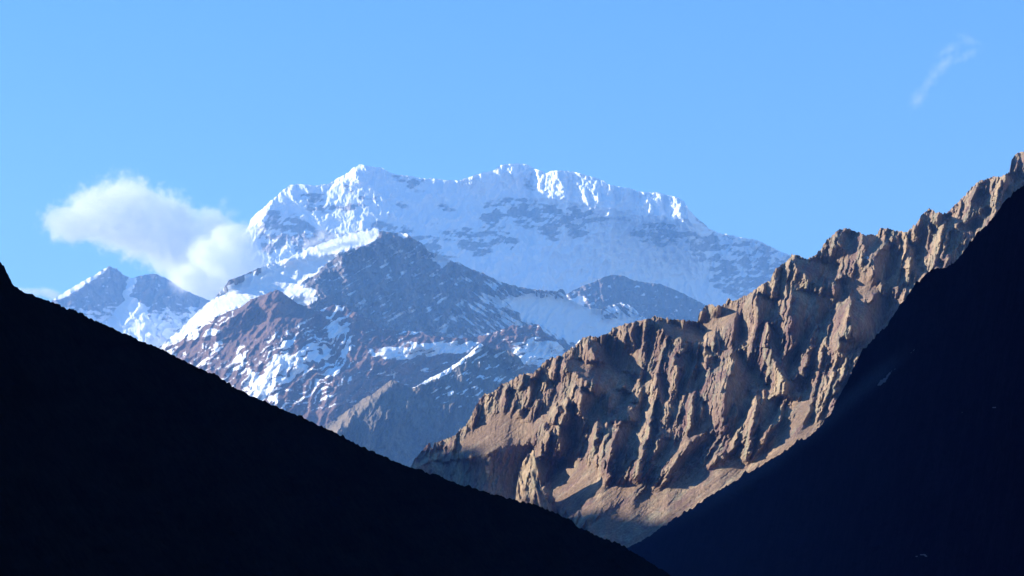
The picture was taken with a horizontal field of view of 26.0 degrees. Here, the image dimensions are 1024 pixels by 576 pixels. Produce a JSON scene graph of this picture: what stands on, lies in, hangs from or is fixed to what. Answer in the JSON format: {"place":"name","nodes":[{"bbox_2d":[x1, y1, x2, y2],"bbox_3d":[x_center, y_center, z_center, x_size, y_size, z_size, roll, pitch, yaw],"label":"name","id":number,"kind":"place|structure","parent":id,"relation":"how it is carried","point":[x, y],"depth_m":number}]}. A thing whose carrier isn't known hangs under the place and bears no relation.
{"place":"outdoors","nodes":[
{"label":"outdoors","id":0,"kind":"place"},
{"bbox_2d":[51,266,209,347],"bbox_3d":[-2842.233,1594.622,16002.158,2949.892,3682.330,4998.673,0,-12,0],"label":"peak","id":1,"kind":"structure","parent":0,"point":[157,310],"depth_m":16435.83},
{"bbox_2d":[0,262,669,575],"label":"slope","id":2,"kind":"structure","parent":0,"point":[123,454],"depth_m":559.21},
{"bbox_2d":[163,290,566,427],"bbox_3d":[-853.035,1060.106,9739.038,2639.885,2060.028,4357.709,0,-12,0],"label":"streaked spur","id":3,"kind":"structure","parent":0,"point":[324,367],"depth_m":9487.79},
{"bbox_2d":[159,228,645,350],"bbox_3d":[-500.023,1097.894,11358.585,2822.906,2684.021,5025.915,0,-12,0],"label":"mountain","id":4,"kind":"structure","parent":0,"point":[382,279],"depth_m":11093.49},
{"bbox_2d":[324,343,532,466],"bbox_3d":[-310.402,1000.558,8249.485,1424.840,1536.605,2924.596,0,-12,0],"label":"shaded foothill","id":5,"kind":"structure","parent":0,"point":[395,421],"depth_m":7962.72},
{"bbox_2d":[220,163,790,306],"bbox_3d":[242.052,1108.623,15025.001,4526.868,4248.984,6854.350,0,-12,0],"label":"great snow peak","id":6,"kind":"structure","parent":0,"point":[525,226],"depth_m":15379.25},
{"bbox_2d":[0,0,1023,301],"label":"sky","id":7,"kind":"structure","parent":0,"point":[138,137]},
{"bbox_2d":[566,275,706,321],"bbox_3d":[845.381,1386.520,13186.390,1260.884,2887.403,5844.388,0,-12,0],"label":"mountain","id":8,"kind":"structure","parent":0,"point":[646,300],"depth_m":13175.80},
{"bbox_2d":[410,152,1023,547],"bbox_3d":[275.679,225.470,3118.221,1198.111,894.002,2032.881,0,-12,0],"label":"crag range","id":9,"kind":"structure","parent":0,"point":[629,434],"depth_m":3204.67},
{"bbox_2d":[515,450,556,512],"bbox_3d":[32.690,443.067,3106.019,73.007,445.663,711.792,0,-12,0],"label":"rock tower","id":10,"kind":"structure","parent":9,"relation":"attached to","point":[528,489],"depth_m":3169.42},
{"bbox_2d":[627,185,1023,575],"bbox_3d":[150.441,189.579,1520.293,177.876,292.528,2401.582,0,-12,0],"label":"slope","id":11,"kind":"structure","parent":0,"point":[906,458],"depth_m":1188.47}
]}

